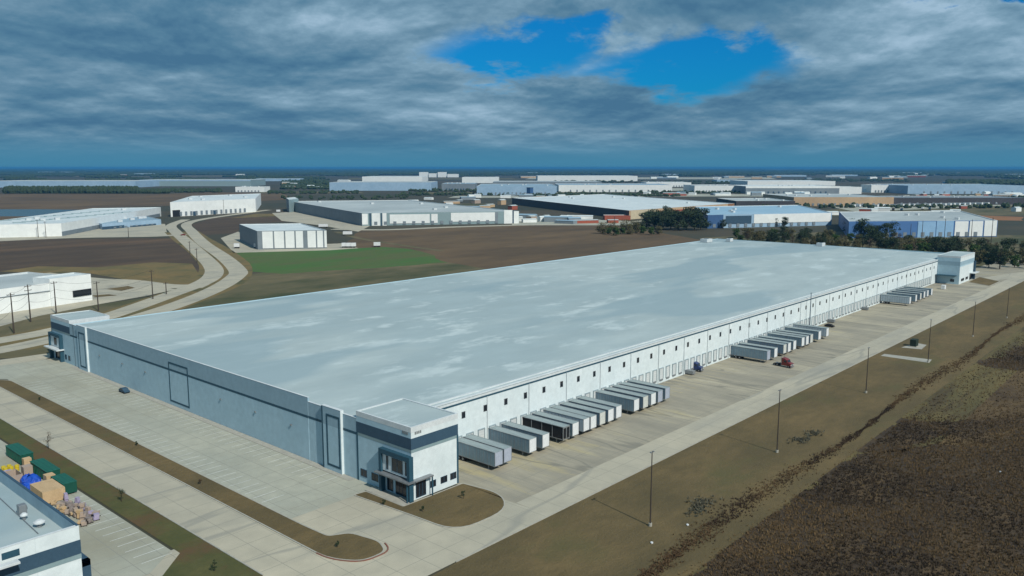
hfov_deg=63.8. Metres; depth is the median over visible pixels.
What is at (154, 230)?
lot
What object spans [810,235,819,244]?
olive tree
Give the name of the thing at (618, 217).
warehouse
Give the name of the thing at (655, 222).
dark tree
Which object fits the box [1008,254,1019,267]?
green tree
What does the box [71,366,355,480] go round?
walk
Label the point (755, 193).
shed
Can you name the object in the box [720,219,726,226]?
dark tree
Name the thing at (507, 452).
semi trailer
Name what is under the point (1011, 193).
shed
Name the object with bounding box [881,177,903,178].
shed
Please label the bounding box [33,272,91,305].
entrance block
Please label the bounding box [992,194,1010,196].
shed
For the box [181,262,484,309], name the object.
dry field
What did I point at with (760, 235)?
olive tree
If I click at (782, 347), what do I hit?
semi trailer
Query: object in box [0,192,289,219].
brown field
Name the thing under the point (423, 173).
warehouse
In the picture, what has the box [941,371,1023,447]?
rough field
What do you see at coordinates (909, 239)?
olive tree
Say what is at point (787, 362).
truck tractor
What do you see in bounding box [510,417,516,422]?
dock door
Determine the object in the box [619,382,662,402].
semi trailer
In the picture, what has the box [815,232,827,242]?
dark tree
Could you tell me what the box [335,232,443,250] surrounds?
field track
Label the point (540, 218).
shed
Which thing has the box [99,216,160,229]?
annex
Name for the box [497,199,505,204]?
yard shed
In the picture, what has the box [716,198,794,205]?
warehouse
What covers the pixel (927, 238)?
olive tree
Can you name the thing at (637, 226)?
olive tree
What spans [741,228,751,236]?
olive tree
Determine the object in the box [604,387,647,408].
semi trailer
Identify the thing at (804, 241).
olive tree
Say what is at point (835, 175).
shed
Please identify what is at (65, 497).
pallet load
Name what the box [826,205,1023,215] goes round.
soil road
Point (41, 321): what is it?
grass
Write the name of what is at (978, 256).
olive tree
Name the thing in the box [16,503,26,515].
air conditioner
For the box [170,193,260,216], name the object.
warehouse
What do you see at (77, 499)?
pallet load
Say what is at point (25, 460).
crate
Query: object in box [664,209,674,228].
dark tree
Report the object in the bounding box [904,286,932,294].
semi trailer
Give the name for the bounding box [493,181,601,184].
warehouse
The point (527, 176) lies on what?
shed
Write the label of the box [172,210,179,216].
doorway
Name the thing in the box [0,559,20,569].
canopy
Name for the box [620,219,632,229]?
olive tree
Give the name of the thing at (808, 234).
dark tree
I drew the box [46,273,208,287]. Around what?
loop road
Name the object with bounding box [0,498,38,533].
gas pipe
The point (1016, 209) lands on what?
shed
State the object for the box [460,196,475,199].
shed
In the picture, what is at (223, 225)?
soil triangle
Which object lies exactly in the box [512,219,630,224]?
lot
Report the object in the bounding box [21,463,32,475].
crate
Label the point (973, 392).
ditch grass
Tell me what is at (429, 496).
office island kerb
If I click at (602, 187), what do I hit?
warehouse
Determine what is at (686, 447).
kerb
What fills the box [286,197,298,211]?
corner block
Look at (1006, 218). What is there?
orange soil
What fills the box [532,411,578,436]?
semi trailer
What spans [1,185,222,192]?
tree line
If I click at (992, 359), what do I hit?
brush soil
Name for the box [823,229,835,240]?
olive tree
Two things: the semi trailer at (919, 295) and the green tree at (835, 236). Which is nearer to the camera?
the semi trailer at (919, 295)
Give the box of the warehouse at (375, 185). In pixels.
[329,181,437,190]
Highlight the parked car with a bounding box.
[119,387,129,393]
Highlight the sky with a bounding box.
[0,0,1023,168]
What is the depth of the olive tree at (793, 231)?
685.48 m
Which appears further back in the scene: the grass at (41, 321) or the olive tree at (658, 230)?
the olive tree at (658, 230)
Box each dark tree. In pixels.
[638,212,654,228]
[647,209,658,228]
[654,210,672,229]
[662,205,671,211]
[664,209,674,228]
[666,210,688,229]
[677,209,693,229]
[683,206,697,226]
[688,212,704,229]
[692,207,710,229]
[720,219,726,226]
[765,230,779,241]
[778,225,788,237]
[778,232,789,242]
[781,217,789,225]
[794,232,805,243]
[798,229,806,239]
[804,227,811,240]
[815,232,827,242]
[853,219,872,234]
[859,234,868,247]
[863,225,874,238]
[864,227,880,241]
[872,233,885,248]
[874,225,883,232]
[879,222,894,235]
[879,238,890,248]
[882,237,899,249]
[889,222,900,235]
[928,236,943,251]
[937,238,956,252]
[948,236,965,249]
[956,243,966,250]
[972,237,985,252]
[981,244,995,257]
[981,252,993,267]
[987,244,1008,268]
[1000,238,1018,253]
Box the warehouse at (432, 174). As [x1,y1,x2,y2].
[429,173,436,176]
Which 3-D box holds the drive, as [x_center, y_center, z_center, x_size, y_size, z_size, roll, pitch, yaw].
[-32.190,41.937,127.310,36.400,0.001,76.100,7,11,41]
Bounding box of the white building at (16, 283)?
[0,272,54,313]
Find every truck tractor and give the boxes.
[693,361,703,371]
[773,356,793,367]
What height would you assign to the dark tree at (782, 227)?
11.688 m
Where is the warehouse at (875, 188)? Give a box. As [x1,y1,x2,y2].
[861,184,888,192]
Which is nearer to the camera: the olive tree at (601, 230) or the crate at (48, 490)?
the crate at (48, 490)
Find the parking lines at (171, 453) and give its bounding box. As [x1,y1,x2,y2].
[27,370,335,563]
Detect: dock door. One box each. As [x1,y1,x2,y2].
[478,427,484,437]
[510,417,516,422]
[520,413,526,424]
[645,372,649,381]
[652,369,656,382]
[659,367,663,380]
[665,365,669,378]
[672,363,676,375]
[678,361,682,373]
[684,358,688,371]
[690,356,694,369]
[702,353,705,364]
[707,351,711,363]
[713,349,716,360]
[718,347,722,359]
[724,345,727,357]
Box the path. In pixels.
[881,354,930,362]
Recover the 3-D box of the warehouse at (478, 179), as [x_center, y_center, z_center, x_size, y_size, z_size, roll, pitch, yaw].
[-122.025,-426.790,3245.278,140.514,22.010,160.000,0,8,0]
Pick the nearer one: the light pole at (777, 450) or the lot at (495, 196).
the light pole at (777, 450)
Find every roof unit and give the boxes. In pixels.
[700,238,711,242]
[816,242,824,246]
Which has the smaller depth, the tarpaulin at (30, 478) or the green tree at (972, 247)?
the tarpaulin at (30, 478)
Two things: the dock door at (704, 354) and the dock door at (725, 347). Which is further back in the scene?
the dock door at (725, 347)
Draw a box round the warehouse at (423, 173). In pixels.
[419,172,428,176]
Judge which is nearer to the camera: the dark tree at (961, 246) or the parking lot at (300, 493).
the parking lot at (300, 493)
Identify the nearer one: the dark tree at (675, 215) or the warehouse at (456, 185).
the dark tree at (675, 215)
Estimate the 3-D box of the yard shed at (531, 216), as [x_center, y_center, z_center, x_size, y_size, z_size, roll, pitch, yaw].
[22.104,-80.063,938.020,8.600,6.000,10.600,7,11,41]
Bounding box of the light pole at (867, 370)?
[865,347,869,392]
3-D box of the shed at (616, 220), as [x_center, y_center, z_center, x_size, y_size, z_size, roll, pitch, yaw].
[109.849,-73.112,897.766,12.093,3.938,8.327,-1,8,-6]
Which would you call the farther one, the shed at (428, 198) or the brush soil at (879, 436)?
the shed at (428, 198)
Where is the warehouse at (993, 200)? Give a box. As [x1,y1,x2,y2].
[886,195,1023,204]
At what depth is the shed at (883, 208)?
1118.73 m
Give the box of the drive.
[144,496,548,575]
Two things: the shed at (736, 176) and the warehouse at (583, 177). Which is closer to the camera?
the warehouse at (583, 177)
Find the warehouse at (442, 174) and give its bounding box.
[438,172,446,176]
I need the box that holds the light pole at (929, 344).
[927,319,931,361]
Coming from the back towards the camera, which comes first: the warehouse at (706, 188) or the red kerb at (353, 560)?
the warehouse at (706, 188)
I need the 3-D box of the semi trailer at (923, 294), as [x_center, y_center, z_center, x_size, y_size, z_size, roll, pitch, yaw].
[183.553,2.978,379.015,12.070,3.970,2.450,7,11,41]
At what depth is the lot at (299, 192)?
1978.16 m
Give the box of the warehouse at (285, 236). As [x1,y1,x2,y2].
[239,223,326,249]
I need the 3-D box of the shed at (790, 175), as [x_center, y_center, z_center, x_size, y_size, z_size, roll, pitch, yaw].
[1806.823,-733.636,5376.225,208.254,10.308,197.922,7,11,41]
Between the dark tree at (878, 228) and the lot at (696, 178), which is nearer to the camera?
the dark tree at (878, 228)
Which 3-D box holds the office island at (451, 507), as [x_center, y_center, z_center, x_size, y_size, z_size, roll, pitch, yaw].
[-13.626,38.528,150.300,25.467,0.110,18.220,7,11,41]
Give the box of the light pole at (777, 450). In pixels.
[776,389,780,452]
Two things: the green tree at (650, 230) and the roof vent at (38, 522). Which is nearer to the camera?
the roof vent at (38, 522)
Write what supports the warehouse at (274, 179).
on the ground at (1004, 227)
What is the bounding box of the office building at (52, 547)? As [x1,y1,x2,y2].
[0,469,91,575]
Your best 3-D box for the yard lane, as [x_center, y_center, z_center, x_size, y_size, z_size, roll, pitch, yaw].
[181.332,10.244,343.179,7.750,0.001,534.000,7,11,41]
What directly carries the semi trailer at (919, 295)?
on the yard at (518, 478)
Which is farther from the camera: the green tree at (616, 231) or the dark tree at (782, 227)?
the green tree at (616, 231)
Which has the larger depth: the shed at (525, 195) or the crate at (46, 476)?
the shed at (525, 195)
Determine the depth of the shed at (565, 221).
883.08 m
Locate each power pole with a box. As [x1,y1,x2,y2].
[10,293,14,333]
[24,285,30,321]
[50,282,56,313]
[93,282,99,310]
[149,270,153,298]
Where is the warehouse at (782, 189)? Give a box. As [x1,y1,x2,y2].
[730,184,839,193]
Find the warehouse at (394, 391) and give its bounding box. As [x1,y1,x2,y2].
[44,239,979,505]
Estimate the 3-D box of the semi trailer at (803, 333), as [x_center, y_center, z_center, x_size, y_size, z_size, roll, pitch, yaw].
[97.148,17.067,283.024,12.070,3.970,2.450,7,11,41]
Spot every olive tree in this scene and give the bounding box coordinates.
[595,222,607,233]
[608,221,618,230]
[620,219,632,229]
[625,227,635,233]
[633,222,640,232]
[654,226,662,233]
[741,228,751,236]
[750,232,759,240]
[754,231,763,240]
[783,228,795,238]
[801,237,809,243]
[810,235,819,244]
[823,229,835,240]
[825,236,834,245]
[832,239,843,245]
[838,236,851,246]
[851,239,861,246]
[893,237,907,249]
[902,236,915,248]
[924,236,933,244]
[964,238,971,244]
[973,249,987,263]
[1005,251,1015,261]
[1017,248,1023,264]
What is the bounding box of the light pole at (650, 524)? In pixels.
[649,451,654,526]
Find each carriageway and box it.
[0,210,267,352]
[0,219,223,342]
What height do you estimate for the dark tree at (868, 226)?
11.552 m
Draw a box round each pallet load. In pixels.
[50,500,56,505]
[59,506,66,513]
[63,492,68,500]
[67,502,73,512]
[72,507,77,517]
[74,496,80,503]
[76,509,82,518]
[79,502,84,508]
[79,512,85,519]
[80,520,86,526]
[85,516,93,524]
[92,512,99,520]
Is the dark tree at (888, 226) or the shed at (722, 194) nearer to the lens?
the dark tree at (888, 226)
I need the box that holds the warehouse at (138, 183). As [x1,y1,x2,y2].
[0,180,158,187]
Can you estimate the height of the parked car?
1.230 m
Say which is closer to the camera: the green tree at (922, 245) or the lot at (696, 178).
the green tree at (922, 245)
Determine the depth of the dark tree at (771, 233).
641.55 m
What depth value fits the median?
152.14 m
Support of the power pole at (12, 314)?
on the grass at (41, 321)
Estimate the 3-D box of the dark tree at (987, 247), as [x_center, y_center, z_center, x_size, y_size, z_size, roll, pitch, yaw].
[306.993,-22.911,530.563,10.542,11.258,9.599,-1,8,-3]
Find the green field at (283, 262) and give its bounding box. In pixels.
[237,247,446,273]
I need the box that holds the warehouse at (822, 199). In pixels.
[763,194,893,205]
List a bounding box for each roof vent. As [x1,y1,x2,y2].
[20,512,27,519]
[33,519,45,527]
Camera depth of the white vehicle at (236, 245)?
614.42 m
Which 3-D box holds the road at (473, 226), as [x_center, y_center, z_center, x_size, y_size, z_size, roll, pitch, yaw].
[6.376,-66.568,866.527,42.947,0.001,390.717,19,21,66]
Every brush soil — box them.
[857,415,1023,452]
[977,345,1023,370]
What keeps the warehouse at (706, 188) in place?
on the ground at (1004, 227)
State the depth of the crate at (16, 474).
159.25 m
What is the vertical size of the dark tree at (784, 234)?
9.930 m
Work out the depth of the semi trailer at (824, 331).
291.39 m
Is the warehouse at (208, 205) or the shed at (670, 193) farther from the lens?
the shed at (670, 193)
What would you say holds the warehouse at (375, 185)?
on the ground at (1004, 227)
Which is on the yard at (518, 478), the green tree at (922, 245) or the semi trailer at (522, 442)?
the semi trailer at (522, 442)
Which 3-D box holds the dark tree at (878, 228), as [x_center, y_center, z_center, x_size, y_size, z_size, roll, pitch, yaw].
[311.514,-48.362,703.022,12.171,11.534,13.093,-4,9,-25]
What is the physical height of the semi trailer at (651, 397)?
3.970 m
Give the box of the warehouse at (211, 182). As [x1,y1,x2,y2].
[149,179,265,185]
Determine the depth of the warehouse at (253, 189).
2018.04 m
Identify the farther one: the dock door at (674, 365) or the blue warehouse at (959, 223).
the blue warehouse at (959, 223)
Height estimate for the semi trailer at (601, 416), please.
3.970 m
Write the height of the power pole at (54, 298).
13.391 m
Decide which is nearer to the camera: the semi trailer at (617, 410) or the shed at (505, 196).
the semi trailer at (617, 410)
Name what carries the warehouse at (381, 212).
on the ground at (1004, 227)
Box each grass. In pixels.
[0,297,147,357]
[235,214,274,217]
[690,327,1023,575]
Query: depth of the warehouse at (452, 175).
4993.70 m
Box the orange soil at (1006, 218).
[979,215,1022,220]
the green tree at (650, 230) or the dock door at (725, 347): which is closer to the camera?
the dock door at (725, 347)
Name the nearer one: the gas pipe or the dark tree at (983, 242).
the gas pipe
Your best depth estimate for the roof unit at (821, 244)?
495.38 m
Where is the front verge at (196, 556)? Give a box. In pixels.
[0,419,262,575]
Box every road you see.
[0,234,187,240]
[0,353,58,365]
[0,388,252,538]
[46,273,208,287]
[330,220,641,229]
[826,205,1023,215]
[982,272,1023,279]
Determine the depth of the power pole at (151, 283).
378.04 m
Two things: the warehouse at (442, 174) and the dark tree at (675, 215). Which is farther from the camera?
the warehouse at (442, 174)
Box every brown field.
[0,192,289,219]
[346,225,699,269]
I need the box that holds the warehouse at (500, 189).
[477,184,556,194]
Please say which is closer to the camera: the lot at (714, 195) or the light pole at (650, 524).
the light pole at (650, 524)
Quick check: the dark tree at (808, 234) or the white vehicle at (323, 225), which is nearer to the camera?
the dark tree at (808, 234)
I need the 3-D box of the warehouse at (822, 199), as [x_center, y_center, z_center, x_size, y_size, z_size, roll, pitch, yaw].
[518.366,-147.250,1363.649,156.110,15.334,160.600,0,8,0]
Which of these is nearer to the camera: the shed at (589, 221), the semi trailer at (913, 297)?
the semi trailer at (913, 297)
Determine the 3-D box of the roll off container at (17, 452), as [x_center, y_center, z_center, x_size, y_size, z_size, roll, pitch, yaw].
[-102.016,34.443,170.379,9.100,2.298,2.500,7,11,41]
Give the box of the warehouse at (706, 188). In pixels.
[683,184,734,192]
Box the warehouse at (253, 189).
[235,186,269,191]
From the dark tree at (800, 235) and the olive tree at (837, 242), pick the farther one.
the dark tree at (800, 235)
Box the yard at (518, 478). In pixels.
[457,260,1023,506]
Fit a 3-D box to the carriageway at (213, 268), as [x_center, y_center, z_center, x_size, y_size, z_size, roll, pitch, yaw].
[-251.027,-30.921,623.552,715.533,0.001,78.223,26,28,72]
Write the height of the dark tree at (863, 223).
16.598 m
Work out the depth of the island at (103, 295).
388.30 m
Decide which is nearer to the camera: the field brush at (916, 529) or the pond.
the field brush at (916, 529)
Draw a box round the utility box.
[909,338,918,346]
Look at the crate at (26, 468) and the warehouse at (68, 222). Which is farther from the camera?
the warehouse at (68, 222)
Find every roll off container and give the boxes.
[5,443,33,464]
[29,458,59,477]
[50,473,76,493]
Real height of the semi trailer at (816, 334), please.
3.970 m
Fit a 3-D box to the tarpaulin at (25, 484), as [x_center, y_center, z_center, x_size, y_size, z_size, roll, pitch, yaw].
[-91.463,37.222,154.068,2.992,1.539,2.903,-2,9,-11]
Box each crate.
[5,469,22,481]
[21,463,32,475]
[22,456,31,464]
[30,478,64,502]
[43,472,55,480]
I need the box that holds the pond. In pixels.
[0,209,74,215]
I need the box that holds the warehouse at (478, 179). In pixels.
[462,177,498,182]
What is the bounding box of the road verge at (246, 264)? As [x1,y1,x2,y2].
[0,231,252,349]
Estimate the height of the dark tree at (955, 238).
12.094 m
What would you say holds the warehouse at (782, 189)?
on the ground at (1004, 227)
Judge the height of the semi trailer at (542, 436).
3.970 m
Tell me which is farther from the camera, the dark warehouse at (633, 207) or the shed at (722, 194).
the shed at (722, 194)
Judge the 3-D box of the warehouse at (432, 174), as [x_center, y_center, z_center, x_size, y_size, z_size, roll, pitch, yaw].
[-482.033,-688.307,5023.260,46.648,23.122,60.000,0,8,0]
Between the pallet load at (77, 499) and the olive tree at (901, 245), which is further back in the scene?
the olive tree at (901, 245)
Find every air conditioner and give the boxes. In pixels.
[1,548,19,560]
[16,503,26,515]
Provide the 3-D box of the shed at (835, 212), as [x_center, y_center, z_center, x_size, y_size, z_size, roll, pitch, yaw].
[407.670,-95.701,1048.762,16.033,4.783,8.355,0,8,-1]
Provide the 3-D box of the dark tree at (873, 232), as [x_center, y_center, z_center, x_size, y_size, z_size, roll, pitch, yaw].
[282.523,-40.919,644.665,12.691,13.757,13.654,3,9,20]
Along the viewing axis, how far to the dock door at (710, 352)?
251.40 m
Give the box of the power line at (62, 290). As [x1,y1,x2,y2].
[1,279,145,310]
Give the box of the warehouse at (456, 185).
[442,182,476,190]
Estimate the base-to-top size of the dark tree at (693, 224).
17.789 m
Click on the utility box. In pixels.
(913, 342)
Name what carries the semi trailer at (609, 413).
on the yard at (518, 478)
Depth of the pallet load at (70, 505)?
144.28 m
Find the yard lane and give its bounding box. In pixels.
[517,276,1023,514]
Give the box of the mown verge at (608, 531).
[433,281,1023,575]
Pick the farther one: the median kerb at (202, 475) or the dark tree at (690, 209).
the dark tree at (690, 209)
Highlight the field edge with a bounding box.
[3,262,197,284]
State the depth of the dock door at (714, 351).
253.87 m
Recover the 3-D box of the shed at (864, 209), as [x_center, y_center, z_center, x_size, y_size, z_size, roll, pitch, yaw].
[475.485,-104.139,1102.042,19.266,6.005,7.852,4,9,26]
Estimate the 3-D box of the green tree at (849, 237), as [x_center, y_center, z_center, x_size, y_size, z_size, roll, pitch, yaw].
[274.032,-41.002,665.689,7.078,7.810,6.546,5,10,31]
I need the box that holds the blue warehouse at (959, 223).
[838,211,997,237]
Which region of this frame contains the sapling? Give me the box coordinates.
[211,559,216,570]
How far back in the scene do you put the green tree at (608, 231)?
736.88 m
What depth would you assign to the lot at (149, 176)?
5417.32 m
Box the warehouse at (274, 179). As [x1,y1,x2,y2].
[257,178,303,180]
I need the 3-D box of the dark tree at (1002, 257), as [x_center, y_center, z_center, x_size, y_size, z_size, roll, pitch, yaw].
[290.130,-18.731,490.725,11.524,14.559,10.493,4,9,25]
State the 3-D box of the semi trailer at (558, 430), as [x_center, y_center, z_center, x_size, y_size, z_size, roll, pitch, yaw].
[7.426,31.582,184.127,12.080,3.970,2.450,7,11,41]
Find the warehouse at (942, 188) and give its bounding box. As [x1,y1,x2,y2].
[880,184,1023,193]
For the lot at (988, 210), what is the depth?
1154.10 m
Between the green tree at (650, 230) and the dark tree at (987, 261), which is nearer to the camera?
the dark tree at (987, 261)
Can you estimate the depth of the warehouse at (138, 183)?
2464.71 m
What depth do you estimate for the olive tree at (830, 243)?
627.43 m
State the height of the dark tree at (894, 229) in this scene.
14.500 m
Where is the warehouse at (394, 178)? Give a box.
[362,176,427,180]
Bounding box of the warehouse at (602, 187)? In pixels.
[555,183,671,191]
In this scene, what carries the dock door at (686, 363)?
in the warehouse at (394, 391)
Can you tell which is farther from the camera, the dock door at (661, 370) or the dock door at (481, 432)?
the dock door at (661, 370)
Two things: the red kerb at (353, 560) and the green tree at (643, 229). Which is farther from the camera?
the green tree at (643, 229)
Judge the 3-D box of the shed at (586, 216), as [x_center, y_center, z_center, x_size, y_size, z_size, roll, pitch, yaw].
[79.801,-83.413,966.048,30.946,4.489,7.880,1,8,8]
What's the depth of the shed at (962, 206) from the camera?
1201.97 m
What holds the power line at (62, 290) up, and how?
attached to the power pole at (97, 295)
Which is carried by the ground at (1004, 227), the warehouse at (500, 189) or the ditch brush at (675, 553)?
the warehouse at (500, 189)
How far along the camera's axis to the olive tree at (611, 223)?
780.66 m
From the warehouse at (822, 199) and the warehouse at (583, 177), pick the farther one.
the warehouse at (583, 177)
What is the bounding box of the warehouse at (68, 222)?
[0,207,160,237]
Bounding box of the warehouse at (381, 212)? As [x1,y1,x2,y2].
[295,200,518,225]
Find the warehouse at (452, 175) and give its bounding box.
[447,174,458,176]
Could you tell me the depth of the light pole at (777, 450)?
173.92 m
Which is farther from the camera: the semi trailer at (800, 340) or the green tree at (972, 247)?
the green tree at (972, 247)
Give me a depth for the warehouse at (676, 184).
2545.09 m
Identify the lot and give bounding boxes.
[0,224,166,239]
[0,282,173,325]
[0,359,373,518]
[0,440,170,575]
[35,175,255,176]
[221,232,355,252]
[259,191,362,192]
[272,212,368,231]
[346,178,521,179]
[415,192,577,193]
[449,196,642,197]
[453,204,491,207]
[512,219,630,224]
[528,177,773,178]
[669,194,762,195]
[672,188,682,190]
[835,205,1000,211]
[837,208,1023,213]
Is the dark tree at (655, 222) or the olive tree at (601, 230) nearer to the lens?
the olive tree at (601, 230)
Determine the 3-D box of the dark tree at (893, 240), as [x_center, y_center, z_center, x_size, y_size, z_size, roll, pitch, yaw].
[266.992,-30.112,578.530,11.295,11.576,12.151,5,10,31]
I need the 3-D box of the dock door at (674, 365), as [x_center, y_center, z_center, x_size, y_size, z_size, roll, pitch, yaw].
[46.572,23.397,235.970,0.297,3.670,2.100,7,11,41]
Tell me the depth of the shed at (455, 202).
1373.47 m
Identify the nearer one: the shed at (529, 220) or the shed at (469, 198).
the shed at (529, 220)
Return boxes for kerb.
[0,380,384,560]
[0,418,263,574]
[316,543,388,561]
[354,483,504,527]
[455,281,1022,561]
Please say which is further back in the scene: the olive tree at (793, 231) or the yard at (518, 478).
the olive tree at (793, 231)
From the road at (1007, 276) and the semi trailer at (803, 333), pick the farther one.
the road at (1007, 276)
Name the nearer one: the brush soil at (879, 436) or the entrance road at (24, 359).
the brush soil at (879, 436)
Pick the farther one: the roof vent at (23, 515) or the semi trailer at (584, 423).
the semi trailer at (584, 423)
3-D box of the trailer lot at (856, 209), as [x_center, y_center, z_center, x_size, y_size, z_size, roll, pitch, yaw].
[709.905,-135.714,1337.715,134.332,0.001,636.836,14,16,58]
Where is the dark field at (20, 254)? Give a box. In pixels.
[0,238,198,271]
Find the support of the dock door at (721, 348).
in the warehouse at (394, 391)
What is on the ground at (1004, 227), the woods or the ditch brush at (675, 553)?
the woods
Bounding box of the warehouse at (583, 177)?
[536,175,637,180]
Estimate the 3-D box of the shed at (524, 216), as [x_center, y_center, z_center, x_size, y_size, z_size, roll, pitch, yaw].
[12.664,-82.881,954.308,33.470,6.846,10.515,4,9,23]
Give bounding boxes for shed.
[424,197,433,199]
[443,201,459,203]
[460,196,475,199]
[471,199,480,203]
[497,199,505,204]
[500,195,510,197]
[508,205,517,209]
[519,176,535,177]
[519,194,532,196]
[519,214,537,219]
[522,218,536,222]
[526,215,536,218]
[538,216,543,221]
[544,216,572,221]
[554,219,576,223]
[567,217,580,219]
[568,215,592,218]
[577,219,598,223]
[607,219,618,222]
[663,192,679,194]
[715,193,730,195]
[728,176,743,177]
[750,192,761,195]
[771,175,805,176]
[826,175,844,176]
[828,211,838,214]
[859,208,870,210]
[874,207,889,210]
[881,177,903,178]
[906,175,925,176]
[959,205,966,208]
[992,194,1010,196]
[1000,192,1021,193]
[1011,207,1021,211]
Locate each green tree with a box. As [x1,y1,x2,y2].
[606,227,611,233]
[612,227,619,235]
[619,227,625,233]
[639,226,646,232]
[647,226,654,234]
[732,228,739,237]
[832,234,839,241]
[846,233,854,240]
[903,244,912,250]
[916,242,927,251]
[924,243,933,251]
[968,243,980,254]
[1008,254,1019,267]
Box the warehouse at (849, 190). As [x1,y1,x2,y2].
[839,186,861,193]
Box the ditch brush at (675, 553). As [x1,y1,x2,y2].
[638,313,1023,575]
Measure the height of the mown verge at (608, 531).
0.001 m
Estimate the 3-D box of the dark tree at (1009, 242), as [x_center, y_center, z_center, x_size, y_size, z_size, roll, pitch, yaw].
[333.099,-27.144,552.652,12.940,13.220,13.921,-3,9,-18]
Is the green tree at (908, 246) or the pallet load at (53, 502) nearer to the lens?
the pallet load at (53, 502)
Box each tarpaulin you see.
[20,473,40,483]
[22,482,29,489]
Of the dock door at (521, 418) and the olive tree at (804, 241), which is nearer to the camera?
the dock door at (521, 418)
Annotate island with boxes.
[92,294,116,296]
[110,286,133,290]
[356,484,503,526]
[970,277,998,285]
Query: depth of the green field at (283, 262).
540.72 m
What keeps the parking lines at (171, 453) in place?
on the parking lot at (300, 493)
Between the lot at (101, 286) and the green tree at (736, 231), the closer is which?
the lot at (101, 286)
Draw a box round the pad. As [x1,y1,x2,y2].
[902,343,925,348]
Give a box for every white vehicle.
[234,243,239,247]
[318,224,327,227]
[343,231,351,234]
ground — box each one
[0,169,1023,575]
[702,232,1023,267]
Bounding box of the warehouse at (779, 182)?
[730,180,834,185]
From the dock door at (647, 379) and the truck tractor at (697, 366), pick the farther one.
the truck tractor at (697, 366)
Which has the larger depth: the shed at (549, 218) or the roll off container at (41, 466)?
the shed at (549, 218)
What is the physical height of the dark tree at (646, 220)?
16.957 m
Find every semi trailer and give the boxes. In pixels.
[458,437,502,468]
[463,434,511,462]
[488,426,536,454]
[501,421,548,448]
[522,414,569,442]
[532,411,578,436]
[543,407,589,431]
[551,405,596,429]
[560,402,605,425]
[569,399,613,422]
[577,396,621,418]
[595,390,638,413]
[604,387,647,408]
[612,384,655,405]
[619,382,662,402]
[627,379,669,399]
[731,344,770,361]
[739,342,777,358]
[748,339,786,355]
[753,337,790,351]
[759,335,795,349]
[767,332,804,347]
[773,331,808,344]
[776,329,812,342]
[785,326,820,340]
[793,323,828,336]
[880,294,910,305]
[887,292,916,302]
[892,290,921,299]
[896,289,924,297]
[900,287,928,296]
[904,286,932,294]
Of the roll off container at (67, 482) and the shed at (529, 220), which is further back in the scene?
the shed at (529, 220)
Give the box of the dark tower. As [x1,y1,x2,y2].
[526,187,533,193]
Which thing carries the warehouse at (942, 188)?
on the ground at (1004, 227)
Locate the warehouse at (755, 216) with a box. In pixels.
[695,205,831,228]
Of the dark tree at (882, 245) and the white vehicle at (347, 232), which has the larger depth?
the white vehicle at (347, 232)
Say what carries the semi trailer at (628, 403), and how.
on the yard at (518, 478)
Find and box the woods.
[0,168,1023,208]
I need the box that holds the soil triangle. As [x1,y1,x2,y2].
[192,215,286,234]
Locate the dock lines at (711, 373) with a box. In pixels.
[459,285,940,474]
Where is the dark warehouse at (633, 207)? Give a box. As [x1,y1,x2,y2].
[512,194,733,218]
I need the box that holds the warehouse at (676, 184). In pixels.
[640,181,690,186]
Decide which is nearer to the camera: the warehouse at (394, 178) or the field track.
the field track
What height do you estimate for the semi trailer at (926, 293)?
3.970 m
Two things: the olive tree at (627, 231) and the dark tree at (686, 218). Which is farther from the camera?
the dark tree at (686, 218)
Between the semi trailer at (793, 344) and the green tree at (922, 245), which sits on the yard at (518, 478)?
the semi trailer at (793, 344)
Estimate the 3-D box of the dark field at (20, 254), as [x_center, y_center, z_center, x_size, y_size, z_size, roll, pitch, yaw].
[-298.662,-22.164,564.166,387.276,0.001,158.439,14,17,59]
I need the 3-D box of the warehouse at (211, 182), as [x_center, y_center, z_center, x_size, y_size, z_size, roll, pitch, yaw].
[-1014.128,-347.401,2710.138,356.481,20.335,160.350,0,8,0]
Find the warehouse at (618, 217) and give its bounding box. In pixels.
[603,215,629,219]
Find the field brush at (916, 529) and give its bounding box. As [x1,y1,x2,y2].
[689,335,1023,575]
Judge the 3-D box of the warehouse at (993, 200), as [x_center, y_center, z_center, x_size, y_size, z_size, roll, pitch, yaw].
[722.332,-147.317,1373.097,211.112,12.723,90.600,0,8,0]
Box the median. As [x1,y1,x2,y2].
[0,380,382,559]
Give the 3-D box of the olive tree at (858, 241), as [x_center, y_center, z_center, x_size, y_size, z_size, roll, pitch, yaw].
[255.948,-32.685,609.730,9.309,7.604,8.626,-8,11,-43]

